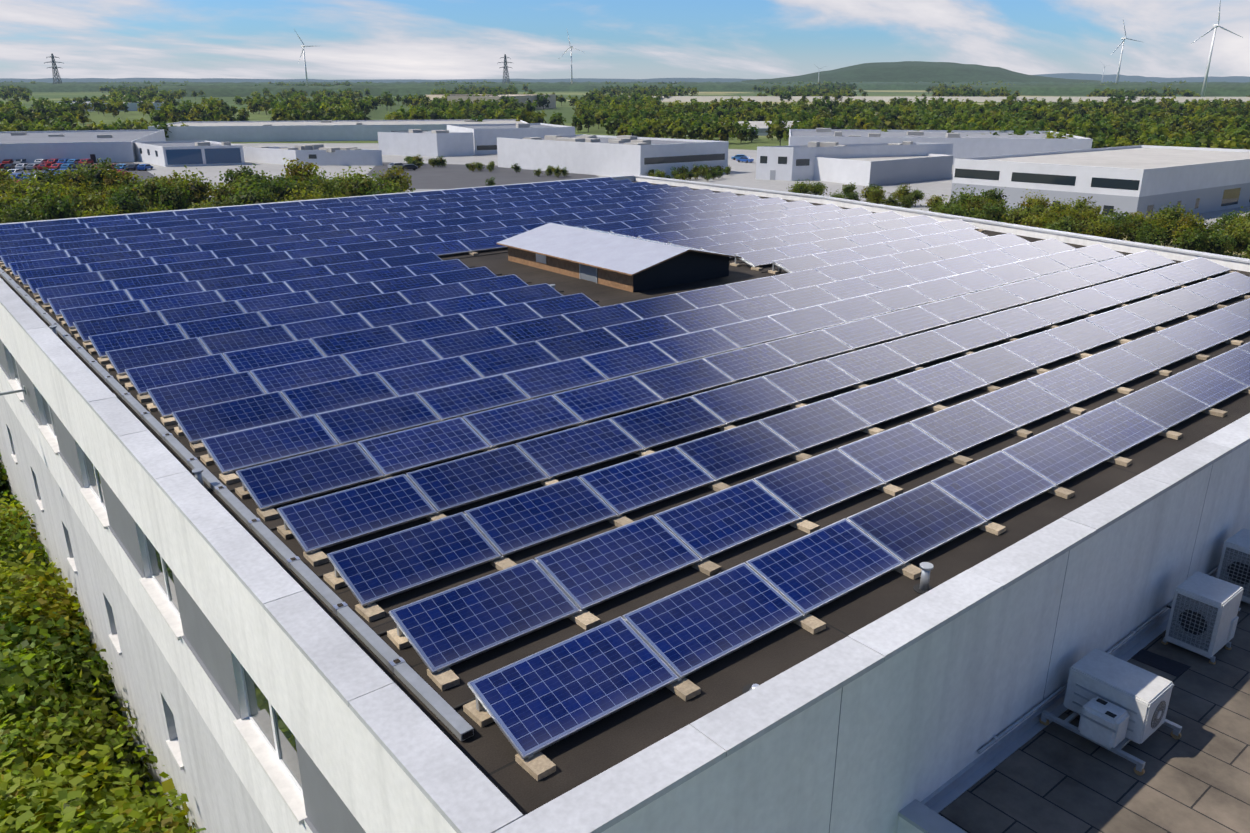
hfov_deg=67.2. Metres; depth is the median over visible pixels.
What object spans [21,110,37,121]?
tree
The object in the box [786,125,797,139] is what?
tree
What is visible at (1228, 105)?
tree
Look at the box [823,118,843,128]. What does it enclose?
tree
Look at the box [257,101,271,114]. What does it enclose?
tree
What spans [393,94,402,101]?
tree
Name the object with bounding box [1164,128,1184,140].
tree
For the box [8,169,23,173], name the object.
car
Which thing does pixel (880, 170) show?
warehouse
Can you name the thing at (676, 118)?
tree
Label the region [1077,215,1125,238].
bush
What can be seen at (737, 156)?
car
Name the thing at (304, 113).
tree
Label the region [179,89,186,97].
tree
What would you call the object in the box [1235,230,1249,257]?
tree
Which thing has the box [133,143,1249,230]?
estate pavement
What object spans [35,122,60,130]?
tree
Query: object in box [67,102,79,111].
tree
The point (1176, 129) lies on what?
tree
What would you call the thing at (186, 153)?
warehouse
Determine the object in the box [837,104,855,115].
tree
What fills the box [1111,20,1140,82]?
wind turbine
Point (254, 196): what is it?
tree
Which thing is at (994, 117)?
tree
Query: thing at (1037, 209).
tree
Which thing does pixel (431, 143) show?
warehouse
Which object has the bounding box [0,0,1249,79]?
sky
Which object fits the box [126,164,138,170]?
car
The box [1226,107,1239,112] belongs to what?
tree
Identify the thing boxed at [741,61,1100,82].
wooded hill
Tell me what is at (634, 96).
tree
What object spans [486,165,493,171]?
tree
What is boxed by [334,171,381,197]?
tree
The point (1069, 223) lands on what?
bush
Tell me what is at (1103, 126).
tree
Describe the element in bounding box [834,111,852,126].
tree
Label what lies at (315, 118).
tree
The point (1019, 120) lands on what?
tree
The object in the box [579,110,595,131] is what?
tree
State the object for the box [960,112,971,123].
tree
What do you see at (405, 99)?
tree
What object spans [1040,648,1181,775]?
ac unit
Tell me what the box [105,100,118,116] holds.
tree
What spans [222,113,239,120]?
tree
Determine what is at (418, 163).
tree
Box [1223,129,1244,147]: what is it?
tree
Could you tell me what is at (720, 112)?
tree
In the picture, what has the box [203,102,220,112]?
tree
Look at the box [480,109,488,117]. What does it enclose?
tree
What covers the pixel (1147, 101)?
tree
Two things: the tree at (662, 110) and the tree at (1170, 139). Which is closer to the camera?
the tree at (1170, 139)
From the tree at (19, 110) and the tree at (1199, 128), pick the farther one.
the tree at (19, 110)
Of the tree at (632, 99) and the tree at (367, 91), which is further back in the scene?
the tree at (367, 91)
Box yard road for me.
[367,162,597,188]
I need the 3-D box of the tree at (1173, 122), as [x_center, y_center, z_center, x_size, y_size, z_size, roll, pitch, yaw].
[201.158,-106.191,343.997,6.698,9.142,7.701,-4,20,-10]
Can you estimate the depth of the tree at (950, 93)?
1143.37 m
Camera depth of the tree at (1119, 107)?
508.15 m
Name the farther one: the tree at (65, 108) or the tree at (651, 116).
the tree at (65, 108)
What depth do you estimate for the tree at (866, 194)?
158.26 m
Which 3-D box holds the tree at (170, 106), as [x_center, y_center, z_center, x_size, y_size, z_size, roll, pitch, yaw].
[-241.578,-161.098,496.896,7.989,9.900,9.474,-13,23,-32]
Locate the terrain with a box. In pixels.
[0,90,1246,763]
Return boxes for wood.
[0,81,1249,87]
[0,83,274,91]
[157,85,454,96]
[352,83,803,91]
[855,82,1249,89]
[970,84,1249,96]
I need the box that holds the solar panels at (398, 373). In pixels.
[0,177,1249,758]
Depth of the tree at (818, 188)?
164.55 m
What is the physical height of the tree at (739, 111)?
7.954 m
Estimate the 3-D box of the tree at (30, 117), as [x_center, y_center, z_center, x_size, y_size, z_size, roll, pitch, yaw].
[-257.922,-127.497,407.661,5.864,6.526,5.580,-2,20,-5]
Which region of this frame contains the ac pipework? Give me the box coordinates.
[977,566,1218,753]
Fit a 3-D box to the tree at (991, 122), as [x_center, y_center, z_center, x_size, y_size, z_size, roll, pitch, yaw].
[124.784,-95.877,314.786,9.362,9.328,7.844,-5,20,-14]
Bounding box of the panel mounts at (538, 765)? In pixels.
[0,191,1249,780]
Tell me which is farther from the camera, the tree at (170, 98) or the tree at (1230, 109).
the tree at (170, 98)
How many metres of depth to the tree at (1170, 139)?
241.70 m
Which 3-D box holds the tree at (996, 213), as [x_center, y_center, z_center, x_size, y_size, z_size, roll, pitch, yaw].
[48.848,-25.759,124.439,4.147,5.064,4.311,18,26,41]
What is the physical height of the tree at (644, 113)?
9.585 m
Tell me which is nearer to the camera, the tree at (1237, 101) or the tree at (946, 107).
the tree at (946, 107)
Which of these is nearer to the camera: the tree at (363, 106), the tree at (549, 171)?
the tree at (549, 171)
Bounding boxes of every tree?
[0,104,14,112]
[0,110,16,123]
[0,125,16,131]
[0,167,16,181]
[0,170,58,197]
[0,172,19,200]
[0,185,22,223]
[0,194,42,223]
[0,207,44,222]
[0,453,9,503]
[0,481,24,519]
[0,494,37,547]
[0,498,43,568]
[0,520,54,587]
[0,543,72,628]
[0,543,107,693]
[0,580,118,753]
[0,593,30,647]
[0,607,154,807]
[0,674,161,832]
[0,717,179,832]
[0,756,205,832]
[1,119,21,130]
[1,175,23,193]
[2,91,11,101]
[9,87,17,92]
[9,101,23,109]
[11,96,21,104]
[13,114,31,126]
[13,180,87,216]
[14,105,27,115]
[15,125,24,130]
[15,167,67,185]
[20,120,41,130]
[21,92,30,101]
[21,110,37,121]
[23,179,78,200]
[25,115,34,122]
[30,96,44,106]
[31,190,78,220]
[32,100,47,110]
[32,123,45,130]
[35,105,45,115]
[35,114,45,125]
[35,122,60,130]
[40,112,57,124]
[42,105,55,116]
[44,170,70,190]
[48,100,65,108]
[49,118,66,125]
[50,104,61,114]
[55,103,71,112]
[56,120,72,130]
[57,111,78,127]
[59,160,100,195]
[60,97,72,102]
[63,181,104,216]
[65,124,82,130]
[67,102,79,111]
[69,110,78,120]
[73,104,89,115]
[75,112,91,125]
[77,98,84,106]
[78,191,113,216]
[79,158,127,203]
[79,198,131,216]
[81,186,103,198]
[83,102,92,109]
[85,122,96,129]
[88,97,101,113]
[91,123,103,129]
[95,102,106,113]
[96,184,125,201]
[97,168,141,194]
[98,121,118,129]
[100,187,148,214]
[101,122,120,129]
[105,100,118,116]
[106,176,149,209]
[108,92,119,98]
[109,99,124,112]
[110,97,121,102]
[116,118,131,128]
[118,93,132,100]
[121,124,132,129]
[122,100,128,112]
[123,95,134,102]
[125,119,140,128]
[130,98,139,102]
[131,173,159,203]
[132,124,142,129]
[132,175,172,209]
[133,122,146,129]
[137,104,145,116]
[139,118,149,129]
[140,91,148,100]
[140,103,154,115]
[143,100,154,107]
[144,202,167,211]
[146,92,156,99]
[146,109,165,124]
[150,121,171,137]
[153,96,162,102]
[153,183,193,210]
[154,105,170,122]
[154,170,186,195]
[157,90,166,99]
[160,102,173,113]
[162,89,171,97]
[162,165,226,208]
[164,94,174,101]
[167,111,178,122]
[170,99,180,106]
[172,104,180,115]
[175,114,189,121]
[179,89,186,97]
[179,104,189,115]
[180,99,192,110]
[184,109,198,118]
[186,113,201,120]
[188,199,218,208]
[190,101,209,114]
[191,91,198,96]
[199,112,211,120]
[200,96,212,106]
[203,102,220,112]
[204,106,219,120]
[204,181,241,206]
[205,99,217,112]
[209,97,222,107]
[213,197,242,206]
[214,107,229,117]
[215,114,228,120]
[219,163,260,186]
[220,178,280,205]
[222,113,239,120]
[228,171,269,195]
[229,105,237,114]
[231,170,285,192]
[233,95,243,105]
[237,111,249,120]
[238,108,250,116]
[242,96,251,105]
[247,99,257,113]
[250,92,260,100]
[251,98,264,113]
[253,179,285,202]
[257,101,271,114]
[261,170,303,201]
[268,92,279,100]
[268,100,286,119]
[270,104,290,120]
[272,184,321,202]
[280,158,321,187]
[282,114,294,120]
[288,97,301,104]
[288,108,302,120]
[288,166,344,196]
[289,103,302,115]
[292,92,307,101]
[295,96,307,103]
[299,105,309,116]
[300,101,317,110]
[300,111,308,120]
[304,108,326,120]
[306,115,320,120]
[313,100,324,110]
[313,179,349,198]
[316,190,350,198]
[318,109,329,119]
[319,103,336,113]
[325,167,361,183]
[326,97,335,105]
[326,107,335,119]
[333,96,345,103]
[333,108,352,119]
[334,104,348,119]
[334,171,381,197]
[338,89,346,96]
[339,97,351,103]
[342,91,354,99]
[344,166,396,193]
[346,105,363,114]
[348,97,356,106]
[348,111,363,119]
[356,90,362,98]
[357,98,371,114]
[362,113,370,119]
[363,185,401,195]
[365,88,369,95]
[369,95,378,110]
[371,165,411,191]
[371,179,415,193]
[375,95,382,104]
[378,94,392,106]
[381,91,392,105]
[387,111,406,119]
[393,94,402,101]
[398,105,416,119]
[401,95,410,105]
[407,93,418,103]
[407,106,430,119]
[408,96,420,105]
[413,154,423,161]
[416,160,424,167]
[420,96,431,108]
[426,107,443,119]
[430,99,444,108]
[431,156,443,166]
[433,97,445,105]
[436,103,449,115]
[437,155,446,166]
[443,110,462,119]
[448,106,466,115]
[452,102,467,113]
[457,97,471,106]
[464,107,473,116]
[468,162,477,171]
[469,105,482,114]
[470,110,484,118]
[470,114,483,121]
[473,102,481,110]
[476,164,484,170]
[479,98,491,112]
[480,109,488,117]
[482,98,496,109]
[485,107,503,118]
[485,177,495,185]
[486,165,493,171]
[491,105,499,111]
[494,109,505,118]
[498,99,514,108]
[500,108,520,118]
[507,97,518,103]
[509,101,521,110]
[511,163,521,172]
[516,109,533,122]
[522,83,527,91]
[524,100,537,116]
[530,110,546,123]
[534,168,542,176]
[536,93,550,108]
[544,165,554,175]
[549,112,566,124]
[552,164,561,177]
[557,95,567,105]
[559,167,567,176]
[568,95,578,106]
[571,113,584,130]
[572,103,586,115]
[574,101,588,114]
[576,105,588,117]
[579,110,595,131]
[581,110,595,127]
[588,92,596,101]
[588,96,601,107]
[594,114,605,128]
[595,110,604,123]
[602,109,614,121]
[603,95,618,104]
[604,113,623,135]
[610,100,628,111]
[616,123,629,135]
[618,107,637,120]
[622,114,634,125]
[626,113,643,123]
[626,127,640,136]
[629,117,646,131]
[630,92,639,100]
[630,97,643,103]
[631,120,651,136]
[639,108,655,121]
[641,87,648,94]
[642,97,657,103]
[642,112,655,121]
[643,118,660,137]
[644,102,657,109]
[648,125,666,137]
[649,105,658,112]
[650,118,670,137]
[650,171,663,177]
[653,112,660,120]
[656,106,671,116]
[659,120,675,137]
[662,91,668,97]
[664,109,684,120]
[667,117,681,138]
[668,123,689,138]
[669,167,682,177]
[671,104,684,111]
[672,100,684,108]
[673,113,690,125]
[676,121,692,136]
[677,166,685,173]
[679,174,688,179]
[682,88,689,95]
[682,106,691,115]
[684,118,697,137]
[685,171,695,179]
[688,98,699,106]
[688,121,703,139]
[689,107,701,118]
[690,87,698,95]
[690,112,709,120]
[691,117,707,139]
[691,164,701,173]
[693,171,699,179]
[697,165,710,177]
[698,105,707,112]
[700,124,716,140]
[702,116,717,137]
[703,173,712,180]
[704,101,715,110]
[708,101,724,114]
[708,113,723,124]
[710,119,734,140]
[710,169,718,179]
[713,106,724,116]
[717,167,724,177]
[719,98,733,112]
[721,124,736,140]
[722,113,738,129]
[724,107,736,117]
[724,165,731,174]
[732,96,741,107]
[732,120,746,138]
[732,121,751,140]
[733,107,744,120]
[737,109,751,119]
[740,112,752,120]
[742,101,759,112]
[744,114,760,120]
[745,125,758,141]
[752,107,765,120]
[763,107,773,115]
[763,112,776,120]
[763,119,781,138]
[770,112,787,135]
[771,123,787,145]
[772,106,782,117]
[778,91,786,100]
[779,100,796,108]
[781,112,790,120]
[785,91,792,100]
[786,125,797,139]
[786,179,814,193]
[789,111,805,120]
[790,118,812,128]
[792,106,801,113]
[796,89,804,95]
[797,99,809,105]
[798,109,819,125]
[798,121,812,128]
[800,103,812,110]
[806,104,816,113]
[809,180,827,195]
[810,97,821,108]
[812,116,825,127]
[815,113,834,125]
[816,104,827,111]
[818,97,829,110]
[822,93,829,100]
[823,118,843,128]
[826,189,844,198]
[827,100,836,111]
[830,107,840,115]
[832,102,848,108]
[833,91,842,100]
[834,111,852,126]
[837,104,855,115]
[841,181,856,196]
[843,97,851,106]
[845,91,853,96]
[845,192,860,200]
[849,98,863,108]
[851,116,867,128]
[852,102,864,108]
[852,107,861,116]
[853,114,870,129]
[859,108,873,117]
[860,120,881,129]
[860,186,873,202]
[862,118,882,129]
[866,183,882,190]
[867,102,880,111]
[867,187,886,203]
[869,115,878,124]
[876,122,885,129]
[877,100,890,109]
[878,115,891,125]
[879,194,901,206]
[882,103,898,112]
[884,118,903,129]
[887,110,900,121]
[889,106,902,115]
[889,183,912,205]
[891,99,902,106]
[896,97,905,103]
[897,103,911,112]
[898,194,916,207]
[899,114,916,127]
[899,122,917,129]
[900,100,911,107]
[905,106,916,115]
[908,99,921,105]
[908,189,928,206]
[909,105,926,116]
[913,110,924,125]
[914,96,927,102]
[916,110,939,124]
[920,194,965,214]
[921,114,939,129]
[921,118,938,129]
[924,195,945,210]
[925,86,932,94]
[930,100,941,109]
[932,106,946,114]
[934,90,942,96]
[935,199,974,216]
[936,97,946,105]
[937,124,951,129]
[940,103,951,112]
[940,112,952,117]
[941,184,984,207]
[944,121,963,129]
[946,90,953,96]
[946,112,964,125]
[947,98,958,106]
[947,100,960,110]
[947,106,962,115]
[952,89,961,96]
[954,110,968,119]
[956,104,969,113]
[958,122,979,129]
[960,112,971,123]
[960,112,982,126]
[961,99,973,110]
[962,194,995,214]
[963,91,971,96]
[964,120,983,129]
[966,206,990,219]
[968,113,984,120]
[968,117,987,129]
[971,101,988,112]
[980,119,993,130]
[981,187,1010,206]
[981,199,1011,222]
[982,107,994,115]
[982,203,1009,222]
[983,109,1002,123]
[984,115,1009,130]
[986,100,995,107]
[994,119,1018,128]
[995,126,1010,130]
[998,125,1018,132]
[1001,102,1015,109]
[1002,96,1016,107]
[1002,206,1035,224]
[1006,119,1027,129]
[1008,102,1024,112]
[1009,128,1027,134]
[1010,205,1035,215]
[1011,124,1027,130]
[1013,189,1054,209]
[1016,117,1028,124]
[1018,97,1027,104]
[1019,110,1036,120]
[1019,214,1048,228]
[1026,118,1042,129]
[1028,212,1051,223]
[1030,106,1044,118]
[1030,201,1050,217]
[1031,119,1052,130]
[1032,97,1046,108]
[1032,111,1047,121]
[1036,219,1080,232]
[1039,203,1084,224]
[1042,105,1052,116]
[1042,131,1067,138]
[1044,198,1072,211]
[1045,109,1061,123]
[1045,122,1060,131]
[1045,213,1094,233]
[1047,101,1061,106]
[1052,122,1066,132]
[1056,115,1075,127]
[1057,97,1073,104]
[1057,106,1067,115]
[1060,207,1102,229]
[1061,106,1078,117]
[1062,112,1077,123]
[1065,196,1098,211]
[1066,119,1093,133]
[1066,128,1087,137]
[1072,114,1090,128]
[1073,103,1081,109]
[1076,108,1087,116]
[1076,205,1110,223]
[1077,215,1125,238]
[1078,98,1090,106]
[1082,105,1090,112]
[1086,107,1104,118]
[1086,130,1107,139]
[1087,124,1101,136]
[1089,103,1098,110]
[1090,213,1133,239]
[1091,111,1115,123]
[1091,135,1116,148]
[1092,132,1108,145]
[1093,100,1103,108]
[1096,121,1113,133]
[1098,106,1115,115]
[1099,208,1146,239]
[1105,90,1113,96]
[1105,125,1125,138]
[1106,95,1125,105]
[1107,116,1124,128]
[1108,99,1120,106]
[1108,106,1118,114]
[1109,103,1126,110]
[1111,126,1132,139]
[1112,137,1130,146]
[1114,92,1125,98]
[1114,106,1129,117]
[1115,122,1125,130]
[1116,134,1132,143]
[1118,131,1137,139]
[1121,115,1139,124]
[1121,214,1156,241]
[1122,102,1136,110]
[1123,109,1137,117]
[1123,211,1147,220]
[1126,92,1136,100]
[1126,99,1145,108]
[1126,122,1139,133]
[1128,132,1150,145]
[1128,139,1150,145]
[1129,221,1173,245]
[1130,108,1150,120]
[1132,212,1172,241]
[1133,115,1141,123]
[1136,133,1168,145]
[1137,104,1146,112]
[1137,127,1157,136]
[1140,118,1156,129]
[1140,133,1157,140]
[1143,90,1153,96]
[1144,99,1154,106]
[1144,122,1170,134]
[1145,96,1155,105]
[1145,104,1159,115]
[1148,115,1163,124]
[1148,123,1167,138]
[1148,202,1202,245]
[1149,108,1168,118]
[1154,140,1175,145]
[1156,220,1181,245]
[1160,95,1175,107]
[1161,101,1171,109]
[1162,86,1170,93]
[1164,113,1183,131]
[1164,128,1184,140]
[1165,91,1175,96]
[1165,106,1175,114]
[1166,108,1184,118]
[1166,138,1181,144]
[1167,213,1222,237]
[1168,126,1185,136]
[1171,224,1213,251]
[1173,101,1187,110]
[1173,136,1193,145]
[1173,141,1194,146]
[1179,115,1193,123]
[1181,89,1191,96]
[1182,120,1201,134]
[1183,110,1192,117]
[1184,101,1205,114]
[1184,131,1204,140]
[1185,124,1205,135]
[1190,98,1205,105]
[1191,114,1209,125]
[1191,128,1215,137]
[1192,130,1215,142]
[1195,135,1212,147]
[1197,108,1211,113]
[1198,221,1224,234]
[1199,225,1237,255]
[1202,112,1220,126]
[1202,121,1217,131]
[1204,102,1219,111]
[1207,105,1222,112]
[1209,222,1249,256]
[1210,136,1236,148]
[1210,211,1239,228]
[1213,99,1221,106]
[1214,115,1236,134]
[1217,109,1230,117]
[1221,102,1232,110]
[1221,206,1249,254]
[1222,144,1245,148]
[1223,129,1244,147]
[1223,220,1248,249]
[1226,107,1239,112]
[1226,123,1249,142]
[1230,103,1242,108]
[1233,98,1244,104]
[1233,115,1249,127]
[1234,109,1245,117]
[1235,106,1249,116]
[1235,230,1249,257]
[1240,138,1249,149]
[1241,245,1249,258]
[1244,101,1249,108]
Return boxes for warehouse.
[0,129,165,163]
[57,101,161,110]
[134,140,244,166]
[148,119,526,141]
[243,144,382,165]
[378,129,473,156]
[447,123,574,154]
[497,134,728,176]
[687,121,798,135]
[756,141,952,180]
[788,128,1092,164]
[813,153,952,185]
[949,145,1249,218]
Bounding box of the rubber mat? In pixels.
[1131,649,1190,676]
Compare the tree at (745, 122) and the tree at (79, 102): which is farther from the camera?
the tree at (79, 102)
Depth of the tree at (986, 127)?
326.81 m
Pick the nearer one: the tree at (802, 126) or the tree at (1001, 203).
the tree at (1001, 203)
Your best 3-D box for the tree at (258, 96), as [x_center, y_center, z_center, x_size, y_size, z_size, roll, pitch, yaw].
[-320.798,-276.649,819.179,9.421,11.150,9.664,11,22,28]
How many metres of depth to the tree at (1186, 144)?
215.80 m
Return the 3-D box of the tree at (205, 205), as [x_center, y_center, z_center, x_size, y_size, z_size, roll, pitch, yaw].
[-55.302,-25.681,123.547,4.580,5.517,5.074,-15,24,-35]
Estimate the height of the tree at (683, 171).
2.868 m
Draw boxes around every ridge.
[0,78,613,82]
[579,78,755,82]
[1036,73,1249,82]
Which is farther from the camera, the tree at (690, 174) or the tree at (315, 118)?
the tree at (315, 118)
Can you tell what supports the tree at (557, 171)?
on the yard road
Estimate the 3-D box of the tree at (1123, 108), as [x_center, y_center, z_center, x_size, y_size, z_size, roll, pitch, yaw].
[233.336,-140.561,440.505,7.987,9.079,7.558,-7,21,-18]
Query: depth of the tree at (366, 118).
408.20 m
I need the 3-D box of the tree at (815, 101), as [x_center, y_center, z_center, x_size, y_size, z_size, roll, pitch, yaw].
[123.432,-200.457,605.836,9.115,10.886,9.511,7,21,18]
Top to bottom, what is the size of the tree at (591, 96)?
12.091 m
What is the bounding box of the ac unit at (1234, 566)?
[1216,528,1249,603]
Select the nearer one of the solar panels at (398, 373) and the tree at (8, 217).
the solar panels at (398, 373)
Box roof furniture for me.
[2,252,932,709]
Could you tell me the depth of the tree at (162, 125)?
322.44 m
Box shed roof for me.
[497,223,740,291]
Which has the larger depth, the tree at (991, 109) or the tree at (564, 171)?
the tree at (991, 109)
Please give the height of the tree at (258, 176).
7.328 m
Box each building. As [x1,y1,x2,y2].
[0,177,1249,832]
[897,572,1249,832]
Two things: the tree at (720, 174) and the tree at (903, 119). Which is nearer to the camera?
the tree at (720, 174)
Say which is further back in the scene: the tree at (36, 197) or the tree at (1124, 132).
the tree at (1124, 132)
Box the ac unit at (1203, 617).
[1161,572,1243,664]
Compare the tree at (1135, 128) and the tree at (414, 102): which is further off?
the tree at (414, 102)
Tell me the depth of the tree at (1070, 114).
409.37 m
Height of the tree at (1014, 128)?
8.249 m
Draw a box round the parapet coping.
[0,175,1249,832]
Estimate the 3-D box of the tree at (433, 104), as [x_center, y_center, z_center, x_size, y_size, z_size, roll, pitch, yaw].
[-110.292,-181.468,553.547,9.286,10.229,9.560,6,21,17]
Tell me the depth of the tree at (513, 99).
650.05 m
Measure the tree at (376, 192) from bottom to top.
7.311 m
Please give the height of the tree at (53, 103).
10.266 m
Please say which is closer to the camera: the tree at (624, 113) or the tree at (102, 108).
the tree at (624, 113)
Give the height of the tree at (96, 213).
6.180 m
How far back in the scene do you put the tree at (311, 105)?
509.95 m
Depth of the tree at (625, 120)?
376.53 m
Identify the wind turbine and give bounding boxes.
[295,31,311,84]
[563,31,582,83]
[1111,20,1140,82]
[1193,0,1242,96]
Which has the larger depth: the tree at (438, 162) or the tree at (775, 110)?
the tree at (775, 110)
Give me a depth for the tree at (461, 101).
592.16 m
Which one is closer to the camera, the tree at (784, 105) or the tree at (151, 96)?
the tree at (784, 105)
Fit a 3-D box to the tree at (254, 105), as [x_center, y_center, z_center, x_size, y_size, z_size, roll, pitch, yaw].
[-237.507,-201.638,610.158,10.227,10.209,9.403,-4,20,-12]
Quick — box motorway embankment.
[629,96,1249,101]
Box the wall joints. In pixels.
[829,465,1212,832]
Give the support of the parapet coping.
on the building at (924, 717)
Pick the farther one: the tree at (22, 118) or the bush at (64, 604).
the tree at (22, 118)
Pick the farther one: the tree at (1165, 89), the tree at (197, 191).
the tree at (1165, 89)
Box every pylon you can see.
[44,54,63,83]
[498,54,511,83]
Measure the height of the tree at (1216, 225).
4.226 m
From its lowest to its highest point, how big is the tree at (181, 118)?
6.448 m
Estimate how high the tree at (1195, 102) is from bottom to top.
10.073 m
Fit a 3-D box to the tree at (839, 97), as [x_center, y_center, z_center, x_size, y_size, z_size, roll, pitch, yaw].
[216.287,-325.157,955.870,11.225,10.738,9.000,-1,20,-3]
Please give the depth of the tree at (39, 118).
418.43 m
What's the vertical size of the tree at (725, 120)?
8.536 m
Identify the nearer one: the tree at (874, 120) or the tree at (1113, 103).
the tree at (874, 120)
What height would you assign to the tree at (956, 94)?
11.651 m
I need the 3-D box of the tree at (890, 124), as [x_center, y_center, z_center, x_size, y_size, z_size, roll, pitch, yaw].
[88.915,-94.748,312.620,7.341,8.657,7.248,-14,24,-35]
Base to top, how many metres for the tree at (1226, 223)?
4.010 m
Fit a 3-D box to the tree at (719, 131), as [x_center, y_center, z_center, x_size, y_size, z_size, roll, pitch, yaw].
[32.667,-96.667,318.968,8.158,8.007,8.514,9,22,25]
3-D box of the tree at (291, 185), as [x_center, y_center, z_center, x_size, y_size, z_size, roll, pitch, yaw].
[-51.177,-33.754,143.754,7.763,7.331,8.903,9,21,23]
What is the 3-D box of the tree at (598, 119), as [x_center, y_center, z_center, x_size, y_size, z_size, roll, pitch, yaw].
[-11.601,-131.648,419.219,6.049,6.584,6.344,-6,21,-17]
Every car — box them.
[2,159,12,163]
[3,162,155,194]
[3,163,16,168]
[7,173,21,179]
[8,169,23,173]
[13,159,26,163]
[15,163,27,169]
[26,164,38,169]
[34,159,47,163]
[38,164,51,169]
[45,159,58,163]
[49,163,63,168]
[56,159,68,163]
[60,164,72,169]
[67,159,79,163]
[72,164,88,168]
[78,159,93,164]
[116,164,127,168]
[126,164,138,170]
[137,164,152,170]
[388,163,403,168]
[399,164,417,170]
[731,154,746,159]
[736,157,753,162]
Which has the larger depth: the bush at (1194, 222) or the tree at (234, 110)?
the tree at (234, 110)
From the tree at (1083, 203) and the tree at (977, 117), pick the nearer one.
the tree at (1083, 203)
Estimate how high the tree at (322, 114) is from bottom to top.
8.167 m
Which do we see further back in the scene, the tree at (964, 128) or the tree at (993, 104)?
the tree at (993, 104)
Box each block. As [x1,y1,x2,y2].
[426,94,491,108]
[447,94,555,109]
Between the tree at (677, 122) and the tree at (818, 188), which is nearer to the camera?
the tree at (818, 188)
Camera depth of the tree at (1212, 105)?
484.42 m
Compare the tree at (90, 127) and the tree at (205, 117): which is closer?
the tree at (90, 127)
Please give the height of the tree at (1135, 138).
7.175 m
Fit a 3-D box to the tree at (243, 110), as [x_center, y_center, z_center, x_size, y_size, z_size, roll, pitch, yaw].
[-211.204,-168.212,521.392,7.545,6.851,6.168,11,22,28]
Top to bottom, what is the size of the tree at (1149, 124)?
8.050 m
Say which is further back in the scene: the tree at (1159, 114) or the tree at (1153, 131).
the tree at (1159, 114)
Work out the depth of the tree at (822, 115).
360.25 m
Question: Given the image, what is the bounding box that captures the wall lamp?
[0,385,26,395]
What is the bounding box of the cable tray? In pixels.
[0,268,473,740]
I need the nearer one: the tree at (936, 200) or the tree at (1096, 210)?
the tree at (1096, 210)
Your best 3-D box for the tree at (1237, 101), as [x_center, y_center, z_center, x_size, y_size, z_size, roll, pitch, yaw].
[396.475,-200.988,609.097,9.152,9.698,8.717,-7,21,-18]
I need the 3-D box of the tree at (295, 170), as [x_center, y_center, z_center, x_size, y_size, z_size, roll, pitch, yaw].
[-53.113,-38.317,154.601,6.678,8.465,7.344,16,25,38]
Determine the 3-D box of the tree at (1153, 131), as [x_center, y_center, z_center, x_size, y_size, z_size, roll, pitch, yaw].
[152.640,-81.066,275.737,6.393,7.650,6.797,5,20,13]
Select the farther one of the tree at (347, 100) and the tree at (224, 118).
the tree at (347, 100)
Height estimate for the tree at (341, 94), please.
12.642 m
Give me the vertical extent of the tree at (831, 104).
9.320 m
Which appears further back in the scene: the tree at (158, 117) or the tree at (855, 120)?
the tree at (158, 117)
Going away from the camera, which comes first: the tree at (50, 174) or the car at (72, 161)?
the tree at (50, 174)
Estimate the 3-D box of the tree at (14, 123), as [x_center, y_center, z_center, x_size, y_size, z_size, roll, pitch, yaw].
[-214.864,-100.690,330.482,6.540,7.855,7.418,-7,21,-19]
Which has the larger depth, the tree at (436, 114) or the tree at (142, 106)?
the tree at (142, 106)
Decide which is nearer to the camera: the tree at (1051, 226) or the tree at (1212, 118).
the tree at (1051, 226)
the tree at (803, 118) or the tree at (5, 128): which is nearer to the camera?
the tree at (5, 128)
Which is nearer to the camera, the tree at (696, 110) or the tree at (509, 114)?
the tree at (509, 114)
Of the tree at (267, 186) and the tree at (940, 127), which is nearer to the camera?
the tree at (267, 186)
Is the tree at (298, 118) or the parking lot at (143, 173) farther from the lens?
the tree at (298, 118)
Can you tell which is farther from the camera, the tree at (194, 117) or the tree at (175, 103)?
the tree at (175, 103)
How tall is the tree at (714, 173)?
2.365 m
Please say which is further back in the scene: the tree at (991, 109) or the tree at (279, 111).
the tree at (991, 109)
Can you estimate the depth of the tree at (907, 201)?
149.10 m
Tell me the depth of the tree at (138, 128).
321.64 m
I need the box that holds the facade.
[0,303,455,832]
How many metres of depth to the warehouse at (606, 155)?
214.90 m
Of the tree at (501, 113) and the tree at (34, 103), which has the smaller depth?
the tree at (501, 113)
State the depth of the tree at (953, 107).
493.66 m
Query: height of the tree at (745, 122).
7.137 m
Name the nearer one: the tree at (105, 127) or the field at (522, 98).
the tree at (105, 127)
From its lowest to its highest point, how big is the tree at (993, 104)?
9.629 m
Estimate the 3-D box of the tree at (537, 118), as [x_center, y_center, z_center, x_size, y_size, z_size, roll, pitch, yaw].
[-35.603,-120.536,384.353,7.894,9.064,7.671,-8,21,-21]
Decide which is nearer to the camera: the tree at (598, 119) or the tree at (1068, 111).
the tree at (598, 119)
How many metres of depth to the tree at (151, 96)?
824.15 m
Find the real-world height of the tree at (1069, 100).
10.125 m

